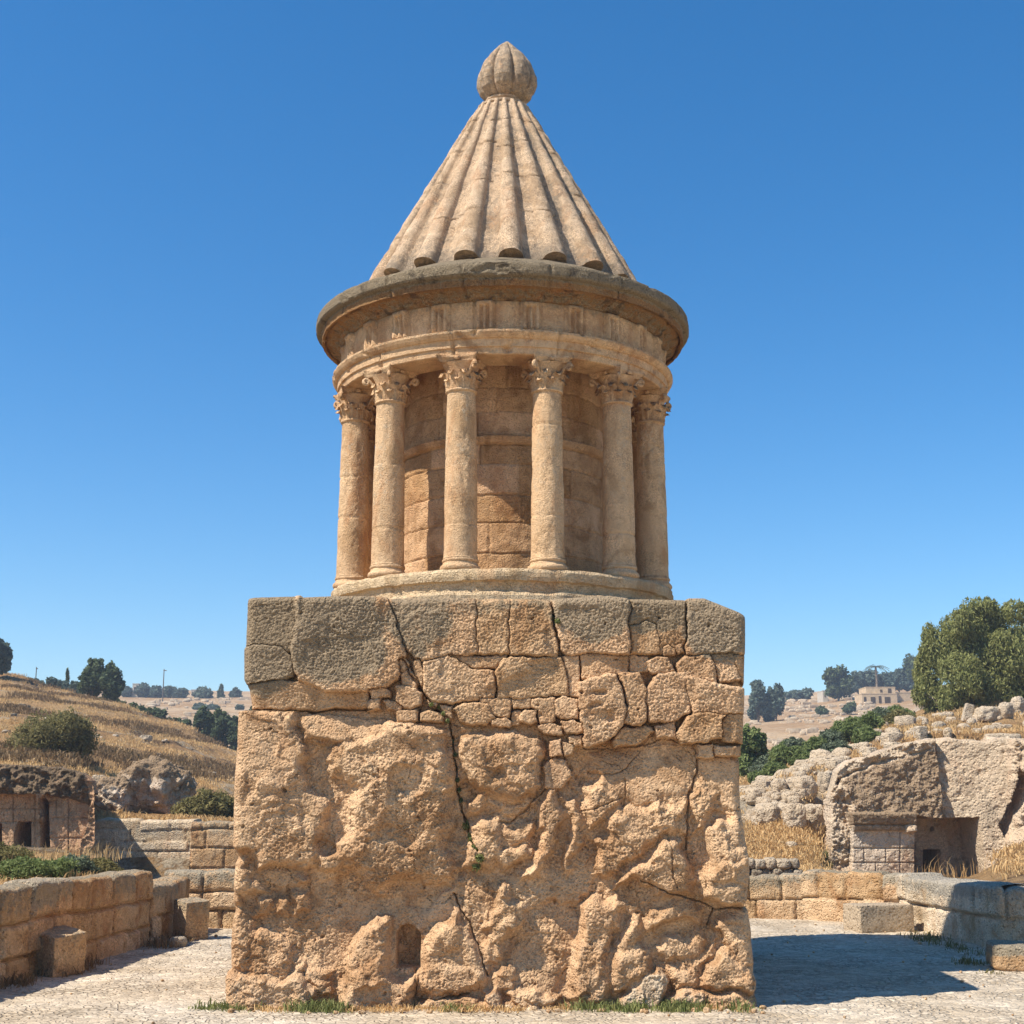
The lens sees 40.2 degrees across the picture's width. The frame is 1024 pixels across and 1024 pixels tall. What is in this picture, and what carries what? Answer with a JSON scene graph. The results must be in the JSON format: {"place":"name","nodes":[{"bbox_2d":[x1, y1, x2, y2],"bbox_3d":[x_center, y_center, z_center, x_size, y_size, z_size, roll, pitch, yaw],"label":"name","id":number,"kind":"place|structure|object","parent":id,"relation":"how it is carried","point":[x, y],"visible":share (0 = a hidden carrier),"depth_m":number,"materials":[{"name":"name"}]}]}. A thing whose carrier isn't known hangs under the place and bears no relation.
{"place":"outdoors","nodes":[
{"label":"outdoors","id":0,"kind":"place"},
{"bbox_2d":[0,845,144,883],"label":"earth terrace","id":1,"kind":"structure","parent":0,"point":[63,850],"depth_m":28.08,"materials":[{"name":"brown soil"}]},
{"bbox_2d":[0,841,35,862],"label":"weed clump","id":2,"kind":"object","parent":1,"relation":"on","point":[6,851],"visible":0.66,"depth_m":21.73,"materials":[{"name":"green plant"}]},
{"bbox_2d":[0,855,54,880],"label":"weed clump","id":3,"kind":"object","parent":1,"relation":"on","point":[23,867],"visible":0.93,"depth_m":18.41,"materials":[{"name":"green plant"}]},
{"bbox_2d":[0,851,97,884],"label":"dry grass terrace","id":4,"kind":"structure","parent":1,"relation":"on","point":[40,855],"depth_m":19.23,"materials":[{"name":"beige plant"}]},
{"bbox_2d":[26,855,80,877],"bbox_3d":[-6.423,4.970,19.353,0.803,0.438,0.935,0,-12,0],"label":"weed clump","id":5,"kind":"object","parent":1,"relation":"on","point":[62,865],"visible":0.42,"depth_m":19.30,"materials":[{"name":"green plant"}]},
{"bbox_2d":[11,841,132,861],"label":"tall dry weeds","id":6,"kind":"object","parent":1,"relation":"on","point":[105,852],"visible":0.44,"depth_m":25.32,"materials":[{"name":"beige plant"}]},
{"bbox_2d":[62,853,102,876],"bbox_3d":[-6.238,5.093,19.970,0.687,0.445,0.798,10,-15,-40],"label":"weed clump","id":7,"kind":"object","parent":1,"relation":"on","point":[85,863],"visible":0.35,"depth_m":19.87,"materials":[{"name":"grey plant"}]},
{"bbox_2d":[89,857,123,872],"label":"weed clump","id":8,"kind":"object","parent":1,"relation":"on","point":[106,864],"visible":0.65,"depth_m":20.16,"materials":[{"name":"green plant"}]},
{"bbox_2d":[0,918,1023,1023],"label":"plaza paving","id":9,"kind":"structure","parent":0,"point":[853,977],"depth_m":14.95,"materials":[{"name":"stone"}]},
{"bbox_2d":[36,925,86,977],"bbox_3d":[-5.343,5.182,16.500,0.511,0.559,0.491,-9,-15,38],"label":"stone block","id":10,"kind":"object","parent":9,"relation":"on","point":[62,948],"depth_m":16.34,"materials":[{"name":"stone"}]},
{"bbox_2d":[0,929,194,988],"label":"dry grass fringe","id":11,"kind":"object","parent":9,"relation":"on","point":[25,982],"visible":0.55,"depth_m":16.66,"materials":[{"name":"brown plant"}]},
{"bbox_2d":[149,875,189,937],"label":"wall","id":12,"kind":"structure","parent":9,"relation":"on","point":[167,890],"depth_m":20.60,"materials":[{"name":"stone"}]},
{"bbox_2d":[169,936,186,947],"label":"stone","id":13,"kind":"object","parent":9,"relation":"on","point":[181,941],"visible":0.84,"depth_m":19.52,"materials":[{"name":"stone"}]},
{"bbox_2d":[172,897,209,939],"bbox_3d":[-4.746,6.019,20.695,0.403,0.609,0.464,9,-15,-38],"label":"stone block","id":14,"kind":"object","parent":9,"relation":"on","point":[191,916],"depth_m":20.56,"materials":[{"name":"stone"}]},
{"bbox_2d":[164,868,235,928],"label":"wall","id":15,"kind":"structure","parent":9,"relation":"on","point":[215,888],"depth_m":22.48,"materials":[{"name":"stone"}]},
{"bbox_2d":[188,995,761,1013],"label":"green grass","id":16,"kind":"structure","parent":9,"relation":"on","point":[333,1005],"depth_m":13.58,"materials":[{"name":"green plant"}]},
{"bbox_2d":[242,1001,756,1013],"bbox_3d":[-0.117,4.808,13.635,5.001,0.076,0.571,0,-12,0],"label":"dry grass fringe","id":17,"kind":"object","parent":9,"relation":"on","point":[378,1008],"visible":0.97,"depth_m":13.59,"materials":[{"name":"plant"}]},
{"bbox_2d":[29,923,1013,1023],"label":"stone chips","id":18,"kind":"object","parent":9,"relation":"on","point":[534,1008],"visible":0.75,"depth_m":13.52,"materials":[{"name":"stone"}]},
{"bbox_2d":[744,869,900,921],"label":"wall","id":19,"kind":"structure","parent":9,"relation":"on","point":[819,894],"depth_m":24.00,"materials":[{"name":"stone"}]},
{"bbox_2d":[843,902,913,932],"bbox_3d":[5.751,6.375,21.987,0.929,0.432,0.609,3,-12,-14],"label":"stone block","id":20,"kind":"object","parent":9,"relation":"on","point":[883,917],"depth_m":21.73,"materials":[{"name":"stone"}]},
{"bbox_2d":[896,927,1001,974],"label":"green grass","id":21,"kind":"structure","parent":9,"relation":"on","point":[931,938],"depth_m":19.40,"materials":[{"name":"green plant"}]},
{"bbox_2d":[895,872,1023,947],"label":"wall","id":22,"kind":"structure","parent":9,"relation":"on","point":[979,912],"depth_m":20.23,"materials":[{"name":"stone"}]},
{"bbox_2d":[985,940,1023,971],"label":"stone slab","id":23,"kind":"object","parent":9,"relation":"on","point":[1005,955],"depth_m":16.74,"materials":[{"name":"stone"}]},
{"bbox_2d":[0,672,1023,882],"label":"hillside","id":24,"kind":"structure","parent":0,"point":[157,867],"depth_m":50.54,"materials":[{"name":"beige plant"}]},
{"bbox_2d":[0,638,12,674],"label":"broadleaf tree","id":25,"kind":"object","parent":24,"relation":"on","point":[6,655],"visible":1,"depth_m":91.80,"materials":[{"name":"green plant"}]},
{"bbox_2d":[0,764,97,859],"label":"tomb cliff","id":26,"kind":"structure","parent":24,"relation":"on","point":[53,807],"depth_m":31.35,"materials":[{"name":"stone"}]},
{"bbox_2d":[5,706,100,758],"bbox_3d":[-14.386,7.091,43.934,2.835,1.949,2.794,5,-13,-23],"label":"round bush","id":27,"kind":"object","parent":24,"relation":"on","point":[67,732],"visible":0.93,"depth_m":43.28,"materials":[{"name":"green plant"}]},
{"bbox_2d":[77,657,104,696],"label":"pine tree","id":28,"kind":"object","parent":24,"relation":"on","point":[89,676],"visible":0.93,"depth_m":97.21,"materials":[{"name":"green plant"}]},
{"bbox_2d":[97,660,126,700],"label":"pine tree","id":29,"kind":"object","parent":24,"relation":"on","point":[111,684],"visible":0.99,"depth_m":97.02,"materials":[{"name":"green plant"}]},
{"bbox_2d":[94,775,133,811],"bbox_3d":[-10.364,7.361,36.446,0.983,1.000,0.812,0,-12,0],"label":"boulder","id":30,"kind":"object","parent":24,"relation":"on","point":[114,793],"visible":0.88,"depth_m":36.20,"materials":[{"name":"stone"}]},
{"bbox_2d":[0,674,235,780],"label":"dead scrub","id":31,"kind":"object","parent":24,"relation":"on","point":[107,752],"visible":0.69,"depth_m":63.91,"materials":[{"name":"brown plant"}]},
{"bbox_2d":[117,755,197,813],"bbox_3d":[-9.489,7.300,37.210,2.121,1.658,1.780,0,-12,0],"label":"boulder","id":32,"kind":"object","parent":24,"relation":"on","point":[155,781],"visible":0.64,"depth_m":36.64,"materials":[{"name":"stone"}]},
{"bbox_2d":[151,707,168,719],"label":"shrub","id":33,"kind":"object","parent":24,"relation":"on","point":[159,713],"visible":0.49,"depth_m":101.81,"materials":[{"name":"green plant"}]},
{"bbox_2d":[168,780,195,805],"bbox_3d":[-8.834,7.518,37.039,0.951,1.088,0.779,0,-12,0],"label":"boulder","id":34,"kind":"object","parent":24,"relation":"on","point":[186,788],"visible":0.42,"depth_m":36.80,"materials":[{"name":"stone"}]},
{"bbox_2d":[170,787,233,817],"bbox_3d":[-7.943,7.646,36.073,1.901,1.114,1.669,0,-12,0],"label":"round bush","id":35,"kind":"object","parent":24,"relation":"on","point":[211,803],"visible":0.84,"depth_m":35.68,"materials":[{"name":"green plant"}]},
{"bbox_2d":[192,705,215,735],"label":"broadleaf tree","id":36,"kind":"object","parent":24,"relation":"on","point":[203,718],"visible":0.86,"depth_m":104.55,"materials":[{"name":"green plant"}]},
{"bbox_2d":[207,708,232,748],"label":"broadleaf tree","id":37,"kind":"object","parent":24,"relation":"on","point":[221,719],"visible":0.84,"depth_m":104.38,"materials":[{"name":"green plant"}]},
{"bbox_2d":[220,715,238,750],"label":"broadleaf tree","id":38,"kind":"object","parent":24,"relation":"on","point":[229,737],"visible":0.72,"depth_m":104.30,"materials":[{"name":"green plant"}]},
{"bbox_2d":[2,702,1023,844],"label":"rubble","id":39,"kind":"object","parent":24,"relation":"on","point":[829,760],"visible":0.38,"depth_m":42.81,"materials":[{"name":"stone"}]},
{"bbox_2d":[738,723,768,776],"bbox_3d":[9.001,9.332,53.230,1.547,2.593,1.346,9,-15,-37],"label":"young tree","id":40,"kind":"object","parent":24,"relation":"on","point":[753,745],"visible":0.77,"depth_m":52.95,"materials":[{"name":"green plant"}]},
{"bbox_2d":[747,769,762,783],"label":"shrub","id":41,"kind":"object","parent":24,"relation":"on","point":[751,776],"visible":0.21,"depth_m":47.35,"materials":[{"name":"green plant"}]},
{"bbox_2d":[745,787,765,804],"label":"boulder","id":42,"kind":"object","parent":24,"relation":"on","point":[752,794],"visible":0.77,"depth_m":40.42,"materials":[{"name":"stone"}]},
{"bbox_2d":[747,754,768,772],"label":"shrub","id":43,"kind":"object","parent":24,"relation":"on","point":[759,763],"visible":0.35,"depth_m":50.21,"materials":[{"name":"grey plant"}]},
{"bbox_2d":[755,803,780,824],"bbox_3d":[7.024,8.309,38.385,0.695,0.683,0.866,-3,-12,15],"label":"boulder","id":44,"kind":"object","parent":24,"relation":"on","point":[766,812],"visible":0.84,"depth_m":38.04,"materials":[{"name":"stone"}]},
{"bbox_2d":[761,761,788,775],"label":"shrub","id":45,"kind":"object","parent":24,"relation":"on","point":[771,768],"visible":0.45,"depth_m":47.03,"materials":[{"name":"green plant"}]},
{"bbox_2d":[770,778,787,791],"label":"boulder","id":46,"kind":"object","parent":24,"relation":"on","point":[776,784],"visible":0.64,"depth_m":40.79,"materials":[{"name":"stone"}]},
{"bbox_2d":[767,740,795,765],"bbox_3d":[9.706,8.676,49.749,1.240,1.154,1.314,0,-12,0],"label":"shrub","id":47,"kind":"object","parent":24,"relation":"on","point":[782,752],"visible":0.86,"depth_m":49.39,"materials":[{"name":"green plant"}]},
{"bbox_2d":[781,736,804,746],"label":"shrub","id":48,"kind":"object","parent":24,"relation":"on","point":[791,741],"visible":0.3,"depth_m":56.16,"materials":[{"name":"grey plant"}]},
{"bbox_2d":[781,803,806,829],"bbox_3d":[7.550,8.173,37.451,0.616,0.764,0.730,0,-12,0],"label":"boulder","id":49,"kind":"object","parent":24,"relation":"on","point":[793,814],"visible":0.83,"depth_m":37.17,"materials":[{"name":"stone"}]},
{"bbox_2d":[787,748,809,765],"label":"shrub","id":50,"kind":"object","parent":24,"relation":"on","point":[799,754],"visible":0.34,"depth_m":47.77,"materials":[{"name":"green plant"}]},
{"bbox_2d":[791,775,817,800],"bbox_3d":[8.503,8.040,40.702,0.737,0.778,0.602,4,-12,-18],"label":"boulder","id":51,"kind":"object","parent":24,"relation":"on","point":[808,784],"visible":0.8,"depth_m":40.49,"materials":[{"name":"stone"}]},
{"bbox_2d":[805,803,824,837],"bbox_3d":[8.145,8.385,38.007,0.568,0.929,0.715,4,-12,-19],"label":"boulder","id":52,"kind":"object","parent":24,"relation":"on","point":[814,813],"visible":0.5,"depth_m":37.74,"materials":[{"name":"stone"}]},
{"bbox_2d":[802,735,827,751],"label":"shrub","id":53,"kind":"object","parent":24,"relation":"on","point":[814,743],"visible":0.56,"depth_m":50.84,"materials":[{"name":"green plant"}]},
{"bbox_2d":[818,728,845,742],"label":"shrub","id":54,"kind":"object","parent":24,"relation":"on","point":[830,735],"visible":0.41,"depth_m":51.48,"materials":[{"name":"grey plant"}]},
{"bbox_2d":[819,738,851,752],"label":"shrub","id":55,"kind":"object","parent":24,"relation":"on","point":[831,746],"visible":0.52,"depth_m":47.49,"materials":[{"name":"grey plant"}]},
{"bbox_2d":[829,718,847,739],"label":"shrub","id":56,"kind":"object","parent":24,"relation":"on","point":[837,725],"visible":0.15,"depth_m":52.66,"materials":[{"name":"green plant"}]},
{"bbox_2d":[841,716,867,742],"bbox_3d":[12.804,8.114,51.960,1.334,1.140,1.422,0,-12,0],"label":"shrub","id":57,"kind":"object","parent":24,"relation":"on","point":[848,727],"visible":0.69,"depth_m":51.62,"materials":[{"name":"green plant"}]},
{"bbox_2d":[851,724,880,743],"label":"shrub","id":58,"kind":"object","parent":24,"relation":"on","point":[865,733],"visible":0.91,"depth_m":49.16,"materials":[{"name":"green plant"}]},
{"bbox_2d":[859,746,876,756],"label":"boulder","id":59,"kind":"object","parent":24,"relation":"on","point":[865,751],"visible":0.46,"depth_m":42.18,"materials":[{"name":"stone"}]},
{"bbox_2d":[852,710,885,728],"bbox_3d":[13.165,7.909,51.918,1.463,1.139,1.160,0,-12,0],"label":"shrub","id":60,"kind":"object","parent":24,"relation":"on","point":[872,719],"visible":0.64,"depth_m":51.68,"materials":[{"name":"green plant"}]},
{"bbox_2d":[872,706,889,718],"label":"shrub","id":61,"kind":"object","parent":24,"relation":"on","point":[881,711],"visible":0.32,"depth_m":55.84,"materials":[{"name":"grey plant"}]},
{"bbox_2d":[882,708,916,723],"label":"shrub","id":62,"kind":"object","parent":24,"relation":"on","point":[889,719],"visible":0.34,"depth_m":55.33,"materials":[{"name":"green plant"}]},
{"bbox_2d":[887,704,915,715],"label":"shrub","id":63,"kind":"object","parent":24,"relation":"on","point":[893,707],"visible":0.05,"depth_m":56.55,"materials":[{"name":"green plant"}]},
{"bbox_2d":[913,726,927,739],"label":"boulder","id":64,"kind":"object","parent":24,"relation":"on","point":[921,732],"visible":0.74,"depth_m":42.40,"materials":[{"name":"stone"}]},
{"bbox_2d":[911,855,984,878],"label":"tall dry weeds","id":65,"kind":"object","parent":24,"relation":"on","point":[953,871],"visible":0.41,"depth_m":35.27,"materials":[{"name":"brown plant"}]},
{"bbox_2d":[910,595,1023,713],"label":"eucalyptus tree","id":66,"kind":"object","parent":24,"relation":"on","point":[975,652],"visible":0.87,"depth_m":57.20,"materials":[{"name":"green plant"}]},
{"bbox_2d":[961,703,974,721],"bbox_3d":[15.916,7.035,48.912,0.463,0.710,0.265,0,-12,0],"label":"stone post","id":67,"kind":"object","parent":24,"relation":"on","point":[968,711],"visible":0.82,"depth_m":48.81,"materials":[{"name":"stone"}]},
{"bbox_2d":[974,706,1000,721],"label":"boulder","id":68,"kind":"object","parent":24,"relation":"on","point":[988,713],"visible":0.92,"depth_m":48.45,"materials":[{"name":"stone"}]},
{"bbox_2d":[983,733,1020,737],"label":"boulder","id":69,"kind":"object","parent":24,"relation":"on","point":[996,735],"visible":0.31,"depth_m":42.02,"materials":[{"name":"stone"}]},
{"bbox_2d":[998,702,1013,718],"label":"boulder","id":70,"kind":"object","parent":24,"relation":"on","point":[1006,709],"visible":1,"depth_m":48.50,"materials":[{"name":"stone"}]},
{"bbox_2d":[1010,696,1023,713],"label":"boulder","id":71,"kind":"object","parent":24,"relation":"on","point":[1017,702],"visible":0.69,"depth_m":51.79,"materials":[{"name":"stone"}]},
{"bbox_2d":[0,0,1023,694],"label":"sky","id":72,"kind":"structure","parent":0,"point":[829,194],"materials":[{"name":"blue"}]},
{"bbox_2d":[84,685,943,751],"bbox_3d":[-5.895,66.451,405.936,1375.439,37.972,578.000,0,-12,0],"label":"hill","id":73,"kind":"structure","parent":0,"point":[774,729],"depth_m":227.60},
{"bbox_2d":[133,682,149,696],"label":"broadleaf tree","id":74,"kind":"object","parent":73,"relation":"on","point":[142,689],"visible":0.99,"depth_m":297.43,"materials":[{"name":"green plant"}]},
{"bbox_2d":[148,685,161,697],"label":"broadleaf tree","id":75,"kind":"object","parent":73,"relation":"on","point":[155,691],"visible":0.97,"depth_m":297.59,"materials":[{"name":"green plant"}]},
{"bbox_2d":[161,686,176,697],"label":"broadleaf tree","id":76,"kind":"object","parent":73,"relation":"on","point":[168,691],"visible":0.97,"depth_m":297.71,"materials":[{"name":"green plant"}]},
{"bbox_2d":[172,687,189,697],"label":"broadleaf tree","id":77,"kind":"object","parent":73,"relation":"on","point":[181,692],"visible":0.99,"depth_m":297.29,"materials":[{"name":"green plant"}]},
{"bbox_2d":[191,685,213,698],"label":"broadleaf tree","id":78,"kind":"object","parent":73,"relation":"on","point":[202,692],"visible":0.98,"depth_m":297.64,"materials":[{"name":"green plant"}]},
{"bbox_2d":[228,687,242,697],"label":"broadleaf tree","id":79,"kind":"object","parent":73,"relation":"on","point":[234,692],"visible":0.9,"depth_m":297.73,"materials":[{"name":"green plant"}]},
{"bbox_2d":[137,694,936,746],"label":"rubble","id":80,"kind":"object","parent":73,"relation":"on","point":[860,708],"visible":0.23,"depth_m":225.79,"materials":[{"name":"stone"}]},
{"bbox_2d":[747,679,769,721],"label":"pine tree","id":81,"kind":"object","parent":73,"relation":"on","point":[757,703],"visible":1,"depth_m":209.92,"materials":[{"name":"green plant"}]},
{"bbox_2d":[765,683,786,720],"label":"pine tree","id":82,"kind":"object","parent":73,"relation":"on","point":[776,695],"visible":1,"depth_m":209.92,"materials":[{"name":"green plant"}]},
{"bbox_2d":[785,689,801,699],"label":"broadleaf tree","id":83,"kind":"object","parent":73,"relation":"on","point":[795,694],"visible":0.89,"depth_m":287.34,"materials":[{"name":"green plant"}]},
{"bbox_2d":[800,686,813,698],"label":"broadleaf tree","id":84,"kind":"object","parent":73,"relation":"on","point":[806,693],"visible":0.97,"depth_m":287.56,"materials":[{"name":"green plant"}]},
{"bbox_2d":[814,705,828,715],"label":"shrub","id":85,"kind":"object","parent":73,"relation":"on","point":[821,710],"visible":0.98,"depth_m":211.65,"materials":[{"name":"green plant"}]},
{"bbox_2d":[817,690,827,702],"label":"hut","id":86,"kind":"object","parent":73,"relation":"on","point":[822,696],"visible":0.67,"depth_m":267.19,"materials":[{"name":"paint"}]},
{"bbox_2d":[821,664,854,700],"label":"pine tree","id":87,"kind":"object","parent":73,"relation":"on","point":[839,682],"visible":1,"depth_m":259.64,"materials":[{"name":"green plant"}]},
{"bbox_2d":[841,701,856,714],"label":"shrub","id":88,"kind":"object","parent":73,"relation":"on","point":[848,708],"visible":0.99,"depth_m":211.71,"materials":[{"name":"green plant"}]},
{"bbox_2d":[850,670,865,693],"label":"broadleaf tree","id":89,"kind":"object","parent":73,"relation":"on","point":[858,681],"visible":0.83,"depth_m":282.57,"materials":[{"name":"green plant"}]},
{"bbox_2d":[862,669,881,686],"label":"broadleaf tree","id":90,"kind":"object","parent":73,"relation":"on","point":[869,679],"visible":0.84,"depth_m":282.69,"materials":[{"name":"green plant"}]},
{"bbox_2d":[861,664,890,686],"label":"palm tree","id":91,"kind":"object","parent":73,"relation":"on","point":[879,667],"visible":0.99,"depth_m":279.06,"materials":[{"name":"green plant"}]},
{"bbox_2d":[854,687,912,703],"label":"ruined building","id":92,"kind":"structure","parent":73,"relation":"on","point":[879,695],"depth_m":239.89,"materials":[{"name":"paint"}]},
{"bbox_2d":[879,672,895,686],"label":"broadleaf tree","id":93,"kind":"object","parent":73,"relation":"on","point":[886,681],"visible":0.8,"depth_m":282.57,"materials":[{"name":"green plant"}]},
{"bbox_2d":[888,667,909,691],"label":"broadleaf tree","id":94,"kind":"object","parent":73,"relation":"on","point":[899,681],"visible":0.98,"depth_m":282.73,"materials":[{"name":"green plant"}]},
{"bbox_2d":[901,653,915,680],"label":"broadleaf tree","id":95,"kind":"object","parent":73,"relation":"on","point":[908,667],"visible":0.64,"depth_m":283.79,"materials":[{"name":"green plant"}]},
{"label":"ground","id":96,"kind":"structure","parent":0,"visible":0},
{"bbox_2d":[0,869,153,981],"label":"retaining wall","id":97,"kind":"structure","parent":96,"relation":"on","point":[107,912],"depth_m":17.51,"materials":[{"name":"stone"}]},
{"bbox_2d":[95,817,201,858],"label":"terrace wall","id":98,"kind":"structure","parent":96,"relation":"on","point":[170,838],"depth_m":33.12,"materials":[{"name":"stone"}]},
{"bbox_2d":[189,820,237,870],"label":"terrace wall","id":99,"kind":"structure","parent":96,"relation":"on","point":[211,847],"depth_m":32.70,"materials":[{"name":"stone"}]},
{"bbox_2d":[225,41,756,1010],"bbox_3d":[-0.197,-0.431,17.574,5.334,12.167,5.639,0,-12,0],"label":"tomb monument","id":100,"kind":"object","parent":96,"relation":"on","point":[503,335],"visible":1,"depth_m":14.48,"materials":[{"name":"stone"}]},
{"bbox_2d":[462,820,484,872],"bbox_3d":[-0.391,3.380,14.168,0.119,0.530,0.329,9,-15,-37],"label":"crack plant","id":101,"kind":"object","parent":100,"relation":"attached to","point":[478,857],"visible":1,"depth_m":14.11,"materials":[{"name":"green plant"}]},
{"bbox_2d":[749,857,802,875],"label":"rubble wall","id":102,"kind":"structure","parent":96,"relation":"on","point":[771,865],"depth_m":29.89,"materials":[{"name":"stone"}]},
{"bbox_2d":[823,736,1023,883],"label":"tomb cliff","id":103,"kind":"structure","parent":96,"relation":"on","point":[908,807],"depth_m":36.47,"materials":[{"name":"stone"}]},
{"bbox_2d":[816,770,831,799],"bbox_3d":[9.292,8.120,41.415,0.558,0.938,0.632,-7,-13,29],"label":"boulder","id":104,"kind":"object","parent":103,"relation":"on","point":[823,780],"visible":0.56,"depth_m":41.20,"materials":[{"name":"stone"}]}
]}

